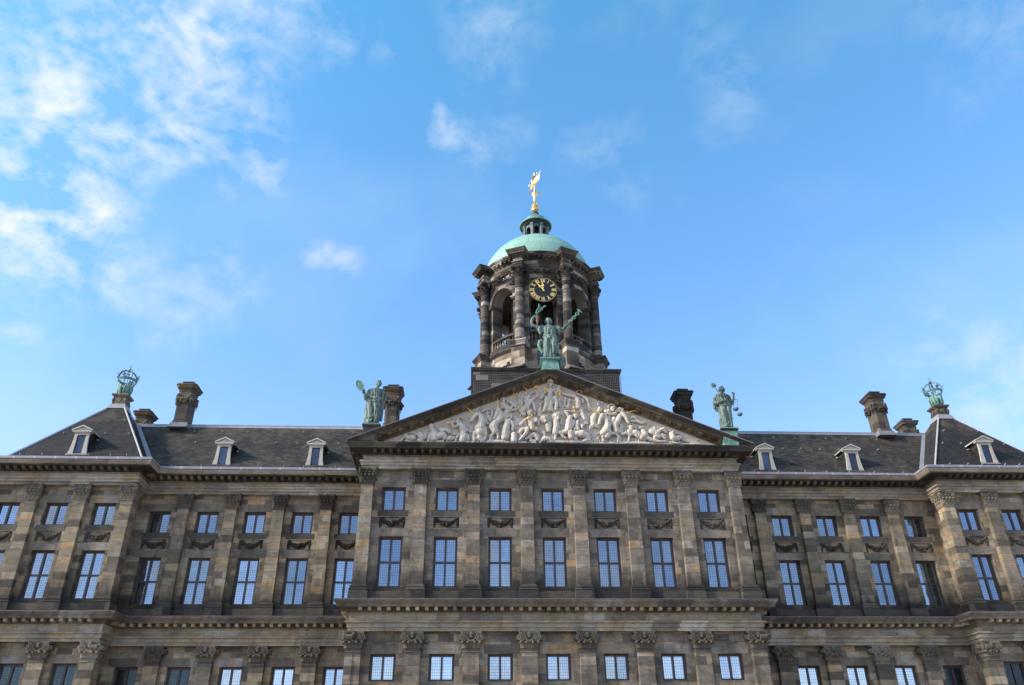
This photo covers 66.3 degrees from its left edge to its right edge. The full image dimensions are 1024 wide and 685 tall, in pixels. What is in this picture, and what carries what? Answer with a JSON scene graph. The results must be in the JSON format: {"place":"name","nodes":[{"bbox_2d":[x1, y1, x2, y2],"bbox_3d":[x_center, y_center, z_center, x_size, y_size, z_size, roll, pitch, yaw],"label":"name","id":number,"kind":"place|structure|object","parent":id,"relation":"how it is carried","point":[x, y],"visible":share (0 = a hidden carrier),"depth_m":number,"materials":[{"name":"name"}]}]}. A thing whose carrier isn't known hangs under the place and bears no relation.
{"place":"outdoors","nodes":[
{"label":"outdoors","id":0,"kind":"place"},
{"bbox_2d":[0,367,1023,684],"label":"palace","id":1,"kind":"structure","parent":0,"point":[548,527],"depth_m":52.95,"materials":[{"name":"stone"}]},
{"bbox_2d":[0,551,4,565],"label":"window","id":2,"kind":"structure","parent":1,"relation":"in","point":[2,553],"depth_m":52.45,"materials":[{"name":"glass"}]},
{"bbox_2d":[0,503,19,524],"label":"window","id":3,"kind":"structure","parent":1,"relation":"in","point":[8,512],"depth_m":53.85,"materials":[{"name":"glass"}]},
{"bbox_2d":[0,664,23,684],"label":"window","id":4,"kind":"structure","parent":1,"relation":"in","point":[10,674],"depth_m":48.95,"materials":[{"name":"glass"}]},
{"bbox_2d":[20,551,54,598],"bbox_3d":[-31.331,15.439,51.933,1.540,3.180,0.130,1,-30,-3],"label":"window","id":5,"kind":"structure","parent":1,"relation":"in","point":[35,583],"depth_m":51.91,"materials":[{"name":"glass"}]},
{"bbox_2d":[42,504,67,524],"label":"window","id":6,"kind":"structure","parent":1,"relation":"in","point":[55,513],"depth_m":53.97,"materials":[{"name":"glass"}]},
{"bbox_2d":[49,664,76,684],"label":"window","id":7,"kind":"structure","parent":1,"relation":"in","point":[62,674],"depth_m":49.07,"materials":[{"name":"glass"}]},
{"bbox_2d":[71,551,104,598],"bbox_3d":[-28.088,15.494,52.082,1.540,3.180,0.130,1,-30,-3],"label":"window","id":8,"kind":"structure","parent":1,"relation":"in","point":[91,562],"depth_m":52.04,"materials":[{"name":"glass"}]},
{"bbox_2d":[91,504,115,524],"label":"window","id":9,"kind":"structure","parent":1,"relation":"in","point":[103,514],"depth_m":54.13,"materials":[{"name":"glass"}]},
{"bbox_2d":[113,668,137,684],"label":"window","id":10,"kind":"structure","parent":1,"relation":"in","point":[123,676],"depth_m":50.84,"materials":[{"name":"glass"}]},
{"bbox_2d":[117,365,140,394],"bbox_3d":[-30.689,3.070,62.506,1.733,2.792,1.734,13,-32,-22],"label":"crown statue","id":11,"kind":"object","parent":1,"relation":"on","point":[123,387],"visible":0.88,"depth_m":62.03,"materials":[{"name":"green metal"}]},
{"bbox_2d":[130,559,160,604],"bbox_3d":[-25.062,16.446,53.806,1.540,3.180,0.130,1,-30,-3],"label":"window","id":12,"kind":"structure","parent":1,"relation":"in","point":[143,593],"depth_m":53.76,"materials":[{"name":"glass"}]},
{"bbox_2d":[147,512,170,532],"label":"window","id":13,"kind":"structure","parent":1,"relation":"in","point":[158,522],"depth_m":55.84,"materials":[{"name":"glass"}]},
{"bbox_2d":[165,668,190,684],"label":"window","id":14,"kind":"structure","parent":1,"relation":"in","point":[175,676],"depth_m":50.99,"materials":[{"name":"glass"}]},
{"bbox_2d":[181,559,209,604],"bbox_3d":[-21.712,16.502,53.961,1.540,3.180,0.130,1,-30,-3],"label":"window","id":15,"kind":"structure","parent":1,"relation":"in","point":[197,573],"depth_m":53.92,"materials":[{"name":"glass"}]},
{"bbox_2d":[195,513,218,532],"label":"window","id":16,"kind":"structure","parent":1,"relation":"in","point":[206,522],"depth_m":56.00,"materials":[{"name":"glass"}]},
{"bbox_2d":[218,668,242,684],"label":"window","id":17,"kind":"structure","parent":1,"relation":"in","point":[228,676],"depth_m":51.14,"materials":[{"name":"glass"}]},
{"bbox_2d":[231,559,258,604],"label":"window","id":18,"kind":"structure","parent":1,"relation":"in","point":[247,569],"depth_m":54.08,"materials":[{"name":"glass"}]},
{"bbox_2d":[243,513,265,532],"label":"window","id":19,"kind":"structure","parent":1,"relation":"in","point":[254,522],"depth_m":56.16,"materials":[{"name":"glass"}]},
{"bbox_2d":[270,667,294,684],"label":"window","id":20,"kind":"structure","parent":1,"relation":"in","point":[280,675],"depth_m":51.30,"materials":[{"name":"glass"}]},
{"bbox_2d":[281,559,307,604],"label":"window","id":21,"kind":"structure","parent":1,"relation":"in","point":[296,569],"depth_m":54.24,"materials":[{"name":"glass"}]},
{"bbox_2d":[291,513,312,533],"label":"window","id":22,"kind":"structure","parent":1,"relation":"in","point":[301,523],"depth_m":56.32,"materials":[{"name":"glass"}]},
{"bbox_2d":[323,667,342,684],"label":"window","id":23,"kind":"structure","parent":1,"relation":"in","point":[332,675],"depth_m":51.45,"materials":[{"name":"glass"}]},
{"bbox_2d":[331,559,353,604],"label":"window","id":24,"kind":"structure","parent":1,"relation":"in","point":[343,570],"depth_m":54.57,"materials":[{"name":"glass"}]},
{"bbox_2d":[338,514,357,533],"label":"window","id":25,"kind":"structure","parent":1,"relation":"in","point":[347,522],"depth_m":56.46,"materials":[{"name":"glass"}]},
{"bbox_2d":[355,380,386,423],"bbox_3d":[-9.702,4.148,53.809,2.221,3.491,1.065,1,-30,-3],"label":"statue","id":26,"kind":"object","parent":1,"relation":"on","point":[375,397],"visible":0.98,"depth_m":53.61,"materials":[{"name":"green metal"}]},
{"bbox_2d":[369,655,395,680],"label":"window","id":27,"kind":"structure","parent":1,"relation":"in","point":[382,667],"depth_m":46.65,"materials":[{"name":"glass"}]},
{"bbox_2d":[376,537,402,586],"bbox_3d":[-7.756,13.965,49.732,1.540,3.180,0.130,1,-30,-3],"label":"window","id":28,"kind":"structure","parent":1,"relation":"in","point":[390,549],"depth_m":49.70,"materials":[{"name":"glass"}]},
{"bbox_2d":[382,488,405,509],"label":"window","id":29,"kind":"structure","parent":1,"relation":"in","point":[393,499],"depth_m":51.78,"materials":[{"name":"glass"}]},
{"bbox_2d":[428,655,454,680],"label":"window","id":30,"kind":"structure","parent":1,"relation":"in","point":[441,667],"depth_m":46.80,"materials":[{"name":"glass"}]},
{"bbox_2d":[432,538,457,586],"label":"window","id":31,"kind":"structure","parent":1,"relation":"in","point":[445,549],"depth_m":49.86,"materials":[{"name":"glass"}]},
{"bbox_2d":[435,489,458,509],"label":"window","id":32,"kind":"structure","parent":1,"relation":"in","point":[446,499],"depth_m":51.96,"materials":[{"name":"glass"}]},
{"bbox_2d":[488,538,511,586],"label":"window","id":33,"kind":"structure","parent":1,"relation":"in","point":[499,549],"depth_m":50.03,"materials":[{"name":"glass"}]},
{"bbox_2d":[487,654,512,680],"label":"window","id":34,"kind":"structure","parent":1,"relation":"in","point":[500,666],"depth_m":46.98,"materials":[{"name":"glass"}]},
{"bbox_2d":[489,489,511,510],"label":"window","id":35,"kind":"structure","parent":1,"relation":"in","point":[499,499],"depth_m":52.10,"materials":[{"name":"glass"}]},
{"bbox_2d":[467,211,621,393],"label":"clock tower","id":36,"kind":"structure","parent":1,"relation":"on","point":[520,278],"depth_m":64.42,"materials":[{"name":"stone"}]},
{"bbox_2d":[491,380,508,386],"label":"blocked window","id":37,"kind":"structure","parent":36,"relation":"in","point":[499,382],"depth_m":58.43,"materials":[{"name":"stone"}]},
{"bbox_2d":[527,170,541,211],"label":"weathervane","id":38,"kind":"object","parent":36,"relation":"on","point":[535,179],"visible":0.96,"depth_m":74.67,"materials":[{"name":"gold metal"}]},
{"bbox_2d":[537,350,542,363],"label":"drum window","id":39,"kind":"structure","parent":36,"relation":"in","point":[539,354],"depth_m":60.55,"materials":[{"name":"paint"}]},
{"bbox_2d":[541,490,563,510],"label":"window","id":40,"kind":"structure","parent":1,"relation":"in","point":[552,500],"depth_m":52.27,"materials":[{"name":"glass"}]},
{"bbox_2d":[543,538,566,586],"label":"window","id":41,"kind":"structure","parent":1,"relation":"in","point":[554,549],"depth_m":50.20,"materials":[{"name":"glass"}]},
{"bbox_2d":[530,304,581,369],"bbox_3d":[3.256,-0.289,57.038,3.862,5.644,1.160,1,-30,-3],"label":"statue","id":42,"kind":"object","parent":1,"relation":"on","point":[550,358],"visible":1,"depth_m":56.54,"materials":[{"name":"green metal"}]},
{"bbox_2d":[546,654,570,680],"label":"window","id":43,"kind":"structure","parent":1,"relation":"in","point":[558,666],"depth_m":47.13,"materials":[{"name":"glass"}]},
{"bbox_2d":[593,490,616,511],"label":"window","id":44,"kind":"structure","parent":1,"relation":"in","point":[604,500],"depth_m":52.44,"materials":[{"name":"glass"}]},
{"bbox_2d":[596,539,622,587],"bbox_3d":[6.228,14.201,50.377,1.540,3.180,0.130,1,-30,-3],"label":"window","id":45,"kind":"structure","parent":1,"relation":"in","point":[608,550],"depth_m":50.35,"materials":[{"name":"glass"}]},
{"bbox_2d":[604,654,629,680],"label":"window","id":46,"kind":"structure","parent":1,"relation":"in","point":[616,667],"depth_m":47.30,"materials":[{"name":"glass"}]},
{"bbox_2d":[645,491,668,511],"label":"window","id":47,"kind":"structure","parent":1,"relation":"in","point":[656,501],"depth_m":52.58,"materials":[{"name":"glass"}]},
{"bbox_2d":[650,539,676,587],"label":"window","id":48,"kind":"structure","parent":1,"relation":"in","point":[664,574],"depth_m":50.51,"materials":[{"name":"glass"}]},
{"bbox_2d":[661,654,686,679],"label":"window","id":49,"kind":"structure","parent":1,"relation":"in","point":[673,665],"depth_m":47.47,"materials":[{"name":"glass"}]},
{"bbox_2d":[697,491,720,511],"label":"window","id":50,"kind":"structure","parent":1,"relation":"in","point":[708,501],"depth_m":52.76,"materials":[{"name":"glass"}]},
{"bbox_2d":[703,539,730,587],"bbox_3d":[13.219,14.319,50.700,1.540,3.180,0.130,1,-30,-3],"label":"window","id":51,"kind":"structure","parent":1,"relation":"in","point":[715,549],"depth_m":50.68,"materials":[{"name":"glass"}]},
{"bbox_2d":[711,383,742,427],"bbox_3d":[15.037,4.542,54.970,1.904,3.548,1.055,1,-30,-3],"label":"statue","id":52,"kind":"object","parent":1,"relation":"on","point":[723,403],"visible":0.98,"depth_m":54.70,"materials":[{"name":"green metal"}]},
{"bbox_2d":[718,654,744,679],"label":"window","id":53,"kind":"structure","parent":1,"relation":"in","point":[731,667],"depth_m":47.63,"materials":[{"name":"glass"}]},
{"bbox_2d":[771,517,792,535],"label":"window","id":54,"kind":"structure","parent":1,"relation":"in","point":[781,525],"depth_m":57.93,"materials":[{"name":"glass"}]},
{"bbox_2d":[779,561,805,605],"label":"window","id":55,"kind":"structure","parent":1,"relation":"in","point":[790,572],"depth_m":55.86,"materials":[{"name":"glass"}]},
{"bbox_2d":[797,666,820,684],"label":"window","id":56,"kind":"structure","parent":1,"relation":"in","point":[808,675],"depth_m":52.89,"materials":[{"name":"glass"}]},
{"bbox_2d":[816,517,837,536],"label":"window","id":57,"kind":"structure","parent":1,"relation":"in","point":[826,525],"depth_m":58.09,"materials":[{"name":"glass"}]},
{"bbox_2d":[825,561,852,605],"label":"window","id":58,"kind":"structure","parent":1,"relation":"in","point":[839,587],"depth_m":56.01,"materials":[{"name":"glass"}]},
{"bbox_2d":[846,666,869,684],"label":"window","id":59,"kind":"structure","parent":1,"relation":"in","point":[857,675],"depth_m":53.05,"materials":[{"name":"glass"}]},
{"bbox_2d":[860,517,881,536],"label":"window","id":60,"kind":"structure","parent":1,"relation":"in","point":[870,525],"depth_m":58.25,"materials":[{"name":"glass"}]},
{"bbox_2d":[870,561,898,605],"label":"window","id":61,"kind":"structure","parent":1,"relation":"in","point":[884,583],"depth_m":56.16,"materials":[{"name":"glass"}]},
{"bbox_2d":[895,666,917,684],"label":"window","id":62,"kind":"structure","parent":1,"relation":"in","point":[906,675],"depth_m":53.19,"materials":[{"name":"glass"}]},
{"bbox_2d":[904,518,926,536],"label":"window","id":63,"kind":"structure","parent":1,"relation":"in","point":[915,527],"depth_m":58.40,"materials":[{"name":"glass"}]},
{"bbox_2d":[916,562,944,605],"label":"window","id":64,"kind":"structure","parent":1,"relation":"in","point":[927,573],"depth_m":56.30,"materials":[{"name":"glass"}]},
{"bbox_2d":[920,380,943,405],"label":"crown statue","id":65,"kind":"object","parent":1,"relation":"on","point":[933,399],"visible":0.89,"depth_m":65.06,"materials":[{"name":"green metal"}]},
{"bbox_2d":[943,666,966,684],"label":"window","id":66,"kind":"structure","parent":1,"relation":"in","point":[954,675],"depth_m":53.34,"materials":[{"name":"glass"}]},
{"bbox_2d":[958,510,980,529],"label":"window","id":67,"kind":"structure","parent":1,"relation":"in","point":[969,519],"depth_m":56.98,"materials":[{"name":"glass"}]},
{"bbox_2d":[971,555,1002,600],"bbox_3d":[33.185,16.526,54.912,1.540,3.180,0.130,1,-30,-3],"label":"window","id":68,"kind":"structure","parent":1,"relation":"in","point":[983,566],"depth_m":54.89,"materials":[{"name":"glass"}]},
{"bbox_2d":[1001,511,1023,530],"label":"window","id":69,"kind":"structure","parent":1,"relation":"in","point":[1012,519],"depth_m":57.12,"materials":[{"name":"glass"}]},
{"bbox_2d":[1003,662,1023,684],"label":"window","id":70,"kind":"structure","parent":1,"relation":"in","point":[1014,670],"depth_m":51.89,"materials":[{"name":"glass"}]},
{"bbox_2d":[1016,556,1023,578],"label":"window","id":71,"kind":"structure","parent":1,"relation":"in","point":[1020,559],"depth_m":55.59,"materials":[{"name":"glass"}]},
{"bbox_2d":[0,0,1023,454],"label":"sky","id":72,"kind":"structure","parent":0,"point":[801,210],"materials":[{"name":"blue"}]}
]}

